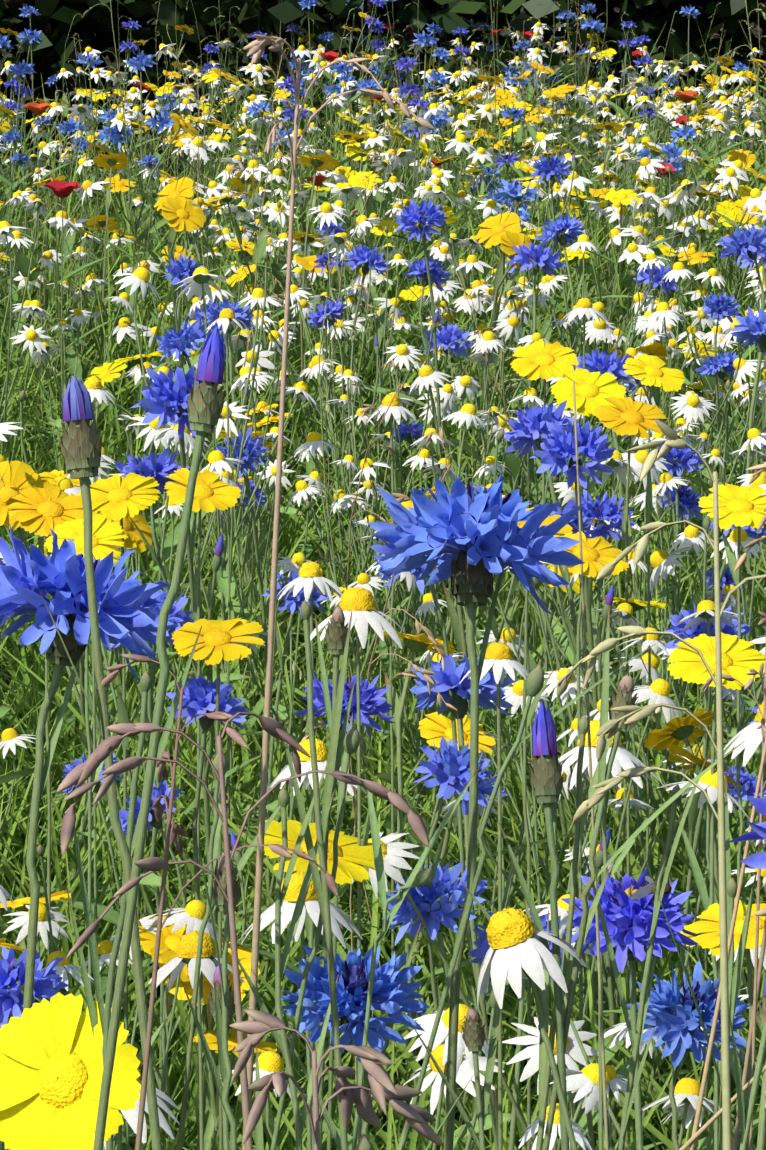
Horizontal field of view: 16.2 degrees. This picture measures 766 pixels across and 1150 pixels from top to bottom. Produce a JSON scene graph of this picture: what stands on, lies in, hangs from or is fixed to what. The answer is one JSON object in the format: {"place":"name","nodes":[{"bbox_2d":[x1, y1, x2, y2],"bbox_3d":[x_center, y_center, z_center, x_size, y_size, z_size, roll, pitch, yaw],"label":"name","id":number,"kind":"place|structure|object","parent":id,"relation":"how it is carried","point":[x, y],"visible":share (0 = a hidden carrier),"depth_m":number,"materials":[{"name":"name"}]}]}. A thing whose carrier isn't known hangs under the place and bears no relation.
{"place":"outdoors","nodes":[
{"label":"outdoors","id":0,"kind":"place"},
{"bbox_2d":[0,6,765,688],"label":"meadow grass","id":1,"kind":"structure","parent":0,"point":[22,259],"depth_m":4.38,"materials":[{"name":"green plant"}]},
{"bbox_2d":[0,1,765,1149],"bbox_3d":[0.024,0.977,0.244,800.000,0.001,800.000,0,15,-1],"label":"ground","id":2,"kind":"structure","parent":0,"point":[200,67],"depth_m":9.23,"materials":[{"name":"green plant"}]},
{"bbox_2d":[7,482,92,955],"bbox_3d":[-0.176,0.299,1.472,0.048,0.688,0.132,0,15,-1],"label":"marigold","id":3,"kind":"object","parent":2,"relation":"on","point":[41,511],"visible":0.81,"depth_m":1.43,"materials":[{"name":"yellow plant"}]},
{"bbox_2d":[44,512,128,990],"bbox_3d":[-0.150,0.316,1.409,0.044,0.687,0.132,0,15,-1],"label":"marigold","id":4,"kind":"object","parent":2,"relation":"on","point":[107,534],"visible":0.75,"depth_m":1.37,"materials":[{"name":"yellow plant"}]},
{"bbox_2d":[0,992,173,1149],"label":"marigold","id":5,"kind":"object","parent":2,"relation":"on","point":[50,1084],"visible":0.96,"depth_m":0.56,"materials":[{"name":"yellow plant"}]},
{"bbox_2d":[0,523,176,1010],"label":"cornflower","id":6,"kind":"object","parent":2,"relation":"on","point":[126,620],"visible":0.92,"depth_m":0.57,"materials":[{"name":"blue plant"}]},
{"bbox_2d":[40,375,161,1149],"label":"bud","id":7,"kind":"object","parent":2,"relation":"on","point":[81,445],"visible":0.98,"depth_m":0.54,"materials":[{"name":"green plant"}]},
{"bbox_2d":[85,378,116,1000],"bbox_3d":[-0.190,0.213,1.806,0.032,0.684,0.124,0,15,-1],"label":"chamomile","id":8,"kind":"object","parent":2,"relation":"on","point":[94,386],"visible":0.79,"depth_m":1.77,"materials":[{"name":"green plant"}]},
{"bbox_2d":[77,472,160,1149],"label":"marigold","id":9,"kind":"object","parent":2,"relation":"on","point":[130,494],"visible":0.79,"depth_m":1.47,"materials":[{"name":"yellow plant"}]},
{"bbox_2d":[66,626,201,1149],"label":"stem","id":10,"kind":"object","parent":2,"relation":"on","point":[145,686],"visible":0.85,"depth_m":0.56,"materials":[{"name":"green plant"}]},
{"bbox_2d":[104,1068,179,1149],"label":"chamomile","id":11,"kind":"object","parent":2,"relation":"on","point":[131,1116],"visible":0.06,"depth_m":0.70,"materials":[{"name":"white plant"}]},
{"bbox_2d":[0,404,292,1149],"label":"marigold flowers","id":12,"kind":"object","parent":2,"relation":"on","point":[169,941],"visible":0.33,"depth_m":1.45,"materials":[{"name":"yellow plant"}]},
{"bbox_2d":[93,319,225,1149],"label":"bud","id":13,"kind":"object","parent":2,"relation":"on","point":[206,401],"visible":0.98,"depth_m":0.53,"materials":[{"name":"green plant"}]},
{"bbox_2d":[148,931,244,1149],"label":"chamomile","id":14,"kind":"object","parent":2,"relation":"on","point":[186,951],"visible":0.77,"depth_m":0.87,"materials":[{"name":"white plant"}]},
{"bbox_2d":[164,468,240,1079],"bbox_3d":[-0.099,0.287,1.523,0.043,0.685,0.131,0,15,-1],"label":"marigold","id":15,"kind":"object","parent":2,"relation":"on","point":[221,495],"visible":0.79,"depth_m":1.49,"materials":[{"name":"yellow plant"}]},
{"bbox_2d":[180,828,241,1149],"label":"bud","id":16,"kind":"object","parent":2,"relation":"on","point":[220,901],"visible":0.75,"depth_m":0.58,"materials":[{"name":"green plant"}]},
{"bbox_2d":[96,654,338,1149],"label":"brown grass","id":17,"kind":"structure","parent":2,"relation":"on","point":[174,830],"depth_m":0.53,"materials":[{"name":"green plant"}]},
{"bbox_2d":[171,617,264,1149],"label":"marigold","id":18,"kind":"object","parent":2,"relation":"on","point":[214,645],"visible":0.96,"depth_m":1.20,"materials":[{"name":"yellow plant"}]},
{"bbox_2d":[208,962,234,1149],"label":"bud","id":19,"kind":"object","parent":2,"relation":"on","point":[215,1000],"visible":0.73,"depth_m":0.64,"materials":[{"name":"green plant"}]},
{"bbox_2d":[206,308,249,1106],"bbox_3d":[-0.117,0.139,2.092,0.034,0.684,0.118,0,15,-1],"label":"chamomile","id":20,"kind":"object","parent":2,"relation":"on","point":[226,316],"visible":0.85,"depth_m":2.05,"materials":[{"name":"green plant"}]},
{"bbox_2d":[177,738,290,1149],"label":"bud","id":21,"kind":"object","parent":2,"relation":"on","point":[214,840],"visible":0.81,"depth_m":0.58,"materials":[{"name":"green plant"}]},
{"bbox_2d":[0,38,468,1139],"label":"tall grass","id":22,"kind":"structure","parent":2,"relation":"on","point":[418,624],"depth_m":1.72,"materials":[{"name":"green plant"}]},
{"bbox_2d":[56,712,429,1149],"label":"grass","id":23,"kind":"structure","parent":2,"relation":"on","point":[78,775],"depth_m":0.38,"materials":[{"name":"brown plant"}]},
{"bbox_2d":[2,288,559,1146],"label":"tall grass","id":24,"kind":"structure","parent":2,"relation":"on","point":[270,458],"depth_m":2.17,"materials":[{"name":"green plant"}]},
{"bbox_2d":[224,768,338,1149],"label":"stem","id":25,"kind":"object","parent":2,"relation":"on","point":[280,963],"visible":0.94,"depth_m":0.57,"materials":[{"name":"green plant"}]},
{"bbox_2d":[241,872,362,1149],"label":"chamomile","id":26,"kind":"object","parent":2,"relation":"on","point":[339,917],"visible":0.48,"depth_m":0.80,"materials":[{"name":"white plant"}]},
{"bbox_2d":[0,0,613,203],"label":"hedge shrub","id":27,"kind":"object","parent":2,"relation":"on","point":[284,13],"visible":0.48,"depth_m":7.40,"materials":[{"name":"green plant"}]},
{"bbox_2d":[255,713,359,1149],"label":"bud","id":28,"kind":"object","parent":2,"relation":"on","point":[351,741],"visible":0.88,"depth_m":0.58,"materials":[{"name":"green plant"}]},
{"bbox_2d":[276,562,342,1050],"bbox_3d":[-0.034,0.338,1.339,0.035,0.681,0.143,0,15,-1],"label":"chamomile","id":29,"kind":"object","parent":2,"relation":"on","point":[310,577],"visible":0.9,"depth_m":1.30,"materials":[{"name":"white plant"}]},
{"bbox_2d":[277,600,351,1149],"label":"stem","id":30,"kind":"object","parent":2,"relation":"on","point":[322,891],"visible":0.9,"depth_m":0.57,"materials":[{"name":"green plant"}]},
{"bbox_2d":[267,739,365,1050],"bbox_3d":[-0.024,0.414,1.012,0.037,0.699,0.158,0,15,-1],"label":"chamomile","id":31,"kind":"object","parent":2,"relation":"on","point":[322,756],"visible":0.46,"depth_m":0.98,"materials":[{"name":"white plant"}]},
{"bbox_2d":[257,820,387,1149],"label":"marigold","id":32,"kind":"object","parent":2,"relation":"on","point":[352,855],"visible":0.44,"depth_m":0.93,"materials":[{"name":"yellow plant"}]},
{"bbox_2d":[3,0,664,669],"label":"cornflowers","id":33,"kind":"object","parent":2,"relation":"on","point":[421,104],"visible":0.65,"depth_m":5.26,"materials":[{"name":"blue plant"}]},
{"bbox_2d":[315,606,354,1149],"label":"bud","id":34,"kind":"object","parent":2,"relation":"on","point":[336,633],"visible":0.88,"depth_m":0.65,"materials":[{"name":"green plant"}]},
{"bbox_2d":[229,1009,443,1149],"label":"grass","id":35,"kind":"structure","parent":2,"relation":"on","point":[383,1089],"depth_m":0.34,"materials":[{"name":"brown plant"}]},
{"bbox_2d":[0,24,675,460],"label":"marigold flowers","id":36,"kind":"object","parent":2,"relation":"on","point":[614,196],"visible":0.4,"depth_m":4.21,"materials":[{"name":"yellow plant"}]},
{"bbox_2d":[242,34,434,1149],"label":"grass stalk","id":37,"kind":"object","parent":2,"relation":"on","point":[258,46],"depth_m":0.58,"materials":[{"name":"brown plant"}]},
{"bbox_2d":[293,673,395,1149],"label":"cornflower","id":38,"kind":"object","parent":2,"relation":"on","point":[372,702],"visible":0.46,"depth_m":1.23,"materials":[{"name":"blue plant"}]},
{"bbox_2d":[0,0,700,378],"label":"cornflowers","id":39,"kind":"object","parent":2,"relation":"on","point":[344,68],"visible":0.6,"depth_m":5.27,"materials":[{"name":"blue plant"}]},
{"bbox_2d":[281,922,429,1137],"bbox_3d":[-0.001,0.476,0.630,0.034,0.773,0.179,-1,15,-4],"label":"cornflower","id":40,"kind":"object","parent":2,"relation":"on","point":[391,994],"visible":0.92,"depth_m":0.60,"materials":[{"name":"blue plant"}]},
{"bbox_2d":[304,587,406,1140],"bbox_3d":[-0.009,0.389,0.977,0.036,0.765,0.150,0,15,-1],"label":"chamomile","id":41,"kind":"object","parent":2,"relation":"on","point":[359,603],"visible":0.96,"depth_m":0.93,"materials":[{"name":"white plant"}]},
{"bbox_2d":[0,177,745,1149],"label":"marigold flowers","id":42,"kind":"object","parent":2,"relation":"on","point":[180,211],"visible":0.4,"depth_m":1.87,"materials":[{"name":"yellow plant"}]},
{"bbox_2d":[0,0,751,201],"bbox_3d":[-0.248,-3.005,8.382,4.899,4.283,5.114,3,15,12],"label":"hedge shrub","id":43,"kind":"object","parent":2,"relation":"on","point":[448,22],"visible":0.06,"depth_m":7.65,"materials":[{"name":"green plant"}]},
{"bbox_2d":[0,199,757,1149],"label":"cornflowers","id":44,"kind":"object","parent":2,"relation":"on","point":[550,439],"visible":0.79,"depth_m":1.67,"materials":[{"name":"blue plant"}]},
{"bbox_2d":[0,31,762,456],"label":"marigold flowers","id":45,"kind":"object","parent":2,"relation":"on","point":[654,151],"visible":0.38,"depth_m":4.58,"materials":[{"name":"yellow plant"}]},
{"bbox_2d":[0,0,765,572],"bbox_3d":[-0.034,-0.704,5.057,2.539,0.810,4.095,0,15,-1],"label":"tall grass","id":46,"kind":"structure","parent":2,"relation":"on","point":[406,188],"depth_m":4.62,"materials":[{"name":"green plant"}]},
{"bbox_2d":[0,16,765,527],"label":"yellow flowers","id":47,"kind":"object","parent":2,"relation":"on","point":[402,156],"visible":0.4,"depth_m":4.40,"materials":[{"name":"plant"}]},
{"bbox_2d":[0,8,765,574],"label":"yellow flowers","id":48,"kind":"object","parent":2,"relation":"on","point":[472,262],"visible":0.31,"depth_m":4.96,"materials":[{"name":"plant"}]},
{"bbox_2d":[0,234,765,1149],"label":"daisies","id":49,"kind":"object","parent":2,"relation":"on","point":[656,690],"visible":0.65,"depth_m":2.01,"materials":[{"name":"white plant"}]},
{"bbox_2d":[0,200,765,1134],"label":"daisies","id":50,"kind":"object","parent":2,"relation":"on","point":[218,460],"visible":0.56,"depth_m":2.33,"materials":[{"name":"white plant"}]},
{"bbox_2d":[0,4,765,500],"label":"daisies","id":51,"kind":"object","parent":2,"relation":"on","point":[494,208],"visible":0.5,"depth_m":4.50,"materials":[{"name":"white plant"}]},
{"bbox_2d":[0,242,765,1149],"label":"cornflowers","id":52,"kind":"object","parent":2,"relation":"on","point":[48,982],"visible":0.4,"depth_m":1.74,"materials":[{"name":"blue plant"}]},
{"bbox_2d":[0,256,765,1149],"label":"daisies","id":53,"kind":"object","parent":2,"relation":"on","point":[686,1090],"visible":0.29,"depth_m":1.63,"materials":[{"name":"white plant"}]},
{"bbox_2d":[0,4,765,596],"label":"daisies","id":54,"kind":"object","parent":2,"relation":"on","point":[126,326],"visible":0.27,"depth_m":4.17,"materials":[{"name":"white plant"}]},
{"bbox_2d":[0,12,765,611],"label":"marigold flowers","id":55,"kind":"object","parent":2,"relation":"on","point":[316,162],"visible":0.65,"depth_m":4.22,"materials":[{"name":"yellow plant"}]},
{"bbox_2d":[0,18,765,526],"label":"marigold flowers","id":56,"kind":"object","parent":2,"relation":"on","point":[248,184],"visible":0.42,"depth_m":5.07,"materials":[{"name":"yellow plant"}]},
{"bbox_2d":[366,394,417,1145],"bbox_3d":[0.006,0.227,1.760,0.034,0.682,0.125,0,15,-1],"label":"chamomile","id":57,"kind":"object","parent":2,"relation":"on","point":[396,411],"visible":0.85,"depth_m":1.72,"materials":[{"name":"green plant"}]},
{"bbox_2d":[54,0,765,173],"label":"hedge shrub","id":58,"kind":"object","parent":2,"relation":"on","point":[678,39],"visible":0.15,"depth_m":8.04,"materials":[{"name":"green plant"}]},
{"bbox_2d":[84,338,735,987],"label":"marigold flowers","id":59,"kind":"object","parent":2,"relation":"on","point":[106,372],"visible":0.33,"depth_m":2.85,"materials":[{"name":"yellow plant"}]},
{"bbox_2d":[56,15,765,415],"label":"cornflowers","id":60,"kind":"object","parent":2,"relation":"on","point":[112,135],"visible":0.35,"depth_m":4.93,"materials":[{"name":"blue plant"}]},
{"bbox_2d":[352,760,484,1149],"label":"stem","id":61,"kind":"object","parent":2,"relation":"on","point":[418,877],"visible":0.98,"depth_m":0.59,"materials":[{"name":"green plant"}]},
{"bbox_2d":[117,3,748,606],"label":"cornflowers","id":62,"kind":"object","parent":2,"relation":"on","point":[511,193],"visible":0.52,"depth_m":4.87,"materials":[{"name":"blue plant"}]},
{"bbox_2d":[375,629,495,1149],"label":"marigold flowers","id":63,"kind":"object","parent":2,"relation":"on","point":[435,725],"visible":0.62,"depth_m":1.72,"materials":[{"name":"yellow plant"}]},
{"bbox_2d":[120,0,765,179],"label":"hedge shrub","id":64,"kind":"object","parent":2,"relation":"on","point":[140,33],"visible":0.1,"depth_m":8.34,"materials":[{"name":"green plant"}]},
{"bbox_2d":[399,1003,500,1149],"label":"bud","id":65,"kind":"object","parent":2,"relation":"on","point":[474,1035],"visible":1,"depth_m":0.58,"materials":[{"name":"green plant"}]},
{"bbox_2d":[145,299,765,1070],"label":"cornflowers","id":66,"kind":"object","parent":2,"relation":"on","point":[251,453],"visible":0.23,"depth_m":2.25,"materials":[{"name":"blue plant"}]},
{"bbox_2d":[153,155,765,1149],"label":"cornflowers","id":67,"kind":"object","parent":2,"relation":"on","point":[451,759],"visible":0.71,"depth_m":1.40,"materials":[{"name":"blue plant"}]},
{"bbox_2d":[367,473,584,1149],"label":"cornflower","id":68,"kind":"object","parent":2,"relation":"on","point":[478,542],"visible":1,"depth_m":0.61,"materials":[{"name":"blue plant"}]},
{"bbox_2d":[460,642,528,1149],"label":"chamomile","id":69,"kind":"object","parent":2,"relation":"on","point":[498,658],"visible":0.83,"depth_m":1.17,"materials":[{"name":"green plant"}]},
{"bbox_2d":[461,882,582,1149],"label":"chamomile","id":70,"kind":"object","parent":2,"relation":"on","point":[518,951],"visible":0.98,"depth_m":0.58,"materials":[{"name":"white plant"}]},
{"bbox_2d":[401,642,657,1149],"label":"stem","id":71,"kind":"object","parent":2,"relation":"on","point":[534,682],"visible":1,"depth_m":0.59,"materials":[{"name":"green plant"}]},
{"bbox_2d":[499,697,568,1149],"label":"bud","id":72,"kind":"object","parent":2,"relation":"on","point":[546,779],"visible":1,"depth_m":0.59,"materials":[{"name":"green plant"}]},
{"bbox_2d":[513,507,572,1149],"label":"marigold","id":73,"kind":"object","parent":2,"relation":"on","point":[565,529],"visible":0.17,"depth_m":1.40,"materials":[{"name":"green plant"}]},
{"bbox_2d":[510,339,579,907],"bbox_3d":[0.113,0.181,1.921,0.049,0.688,0.119,0,15,-1],"label":"marigold","id":74,"kind":"object","parent":2,"relation":"on","point":[541,359],"visible":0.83,"depth_m":1.87,"materials":[{"name":"yellow plant"}]},
{"bbox_2d":[345,0,765,159],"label":"hedge shrub","id":75,"kind":"object","parent":2,"relation":"on","point":[752,5],"visible":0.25,"depth_m":7.76,"materials":[{"name":"green plant"}]},
{"bbox_2d":[374,0,765,900],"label":"tall grass","id":76,"kind":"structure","parent":2,"relation":"on","point":[652,228],"depth_m":3.08,"materials":[{"name":"green plant"}]},
{"bbox_2d":[536,715,612,1149],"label":"stem","id":77,"kind":"object","parent":2,"relation":"on","point":[544,1063],"visible":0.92,"depth_m":0.60,"materials":[{"name":"green plant"}]},
{"bbox_2d":[550,368,625,1147],"bbox_3d":[0.135,0.210,1.812,0.050,0.688,0.118,0,15,-1],"label":"marigold","id":78,"kind":"object","parent":2,"relation":"on","point":[593,390],"visible":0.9,"depth_m":1.77,"materials":[{"name":"yellow plant"}]},
{"bbox_2d":[573,381,608,1149],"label":"grass","id":79,"kind":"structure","parent":2,"relation":"on","point":[597,923],"depth_m":0.64,"materials":[{"name":"green plant"}]},
{"bbox_2d":[561,531,628,1149],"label":"marigold","id":80,"kind":"object","parent":2,"relation":"on","point":[596,551],"visible":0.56,"depth_m":1.35,"materials":[{"name":"yellow plant"}]},
{"bbox_2d":[557,719,663,1149],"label":"chamomile","id":81,"kind":"object","parent":2,"relation":"on","point":[624,759],"visible":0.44,"depth_m":0.82,"materials":[{"name":"white plant"}]},
{"bbox_2d":[594,396,667,1133],"bbox_3d":[0.155,0.235,1.718,0.048,0.687,0.128,0,15,-1],"label":"marigold","id":82,"kind":"object","parent":2,"relation":"on","point":[629,416],"visible":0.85,"depth_m":1.68,"materials":[{"name":"yellow plant"}]},
{"bbox_2d":[561,867,702,1149],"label":"cornflower","id":83,"kind":"object","parent":2,"relation":"on","point":[629,930],"visible":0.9,"depth_m":0.73,"materials":[{"name":"blue plant"}]},
{"bbox_2d":[542,605,744,1149],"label":"bud","id":84,"kind":"object","parent":2,"relation":"on","point":[623,696],"visible":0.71,"depth_m":0.59,"materials":[{"name":"green plant"}]},
{"bbox_2d":[583,757,706,1149],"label":"stem","id":85,"kind":"object","parent":2,"relation":"on","point":[630,1092],"visible":0.96,"depth_m":0.60,"materials":[{"name":"green plant"}]},
{"bbox_2d":[623,354,684,1145],"bbox_3d":[0.184,0.195,1.873,0.043,0.686,0.120,0,15,-1],"label":"marigold","id":86,"kind":"object","parent":2,"relation":"on","point":[650,370],"visible":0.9,"depth_m":1.83,"materials":[{"name":"yellow plant"}]},
{"bbox_2d":[556,419,765,1149],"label":"grass","id":87,"kind":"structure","parent":2,"relation":"on","point":[611,728],"depth_m":0.41,"materials":[{"name":"green plant"}]},
{"bbox_2d":[583,0,765,148],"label":"hedge shrub","id":88,"kind":"object","parent":2,"relation":"on","point":[731,25],"visible":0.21,"depth_m":8.45,"materials":[{"name":"green plant"}]},
{"bbox_2d":[626,956,751,1149],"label":"cornflower","id":89,"kind":"object","parent":2,"relation":"on","point":[684,1036],"visible":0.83,"depth_m":0.91,"materials":[{"name":"blue plant"}]},
{"bbox_2d":[639,775,756,1149],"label":"stem","id":90,"kind":"object","parent":2,"relation":"on","point":[731,892],"visible":0.69,"depth_m":0.59,"materials":[{"name":"green plant"}]},
{"bbox_2d":[667,632,764,1149],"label":"marigold","id":91,"kind":"object","parent":2,"relation":"on","point":[741,658],"visible":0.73,"depth_m":1.16,"materials":[{"name":"yellow plant"}]},
{"bbox_2d":[680,898,765,1149],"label":"marigold","id":92,"kind":"object","parent":2,"relation":"on","point":[709,936],"visible":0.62,"depth_m":0.95,"materials":[{"name":"yellow plant"}]},
{"bbox_2d":[689,462,765,1149],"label":"grass stalk","id":93,"kind":"object","parent":2,"relation":"on","point":[760,468],"depth_m":0.58,"materials":[{"name":"green plant"}]},
{"bbox_2d":[698,483,765,1149],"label":"marigold","id":94,"kind":"object","parent":2,"relation":"on","point":[740,506],"visible":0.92,"depth_m":1.44,"materials":[{"name":"yellow plant"}]},
{"bbox_2d":[701,611,765,1149],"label":"daisy","id":95,"kind":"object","parent":2,"relation":"on","point":[749,683],"depth_m":0.60,"materials":[{"name":"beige plant"}]},
{"bbox_2d":[724,700,765,766],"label":"chamomile","id":96,"kind":"object","parent":2,"relation":"on","point":[751,735],"visible":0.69,"depth_m":0.84,"materials":[{"name":"white plant"}]},
{"bbox_2d":[730,1017,765,1149],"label":"stem","id":97,"kind":"object","parent":2,"relation":"on","point":[745,1124],"visible":1,"depth_m":0.58,"materials":[{"name":"green plant"}]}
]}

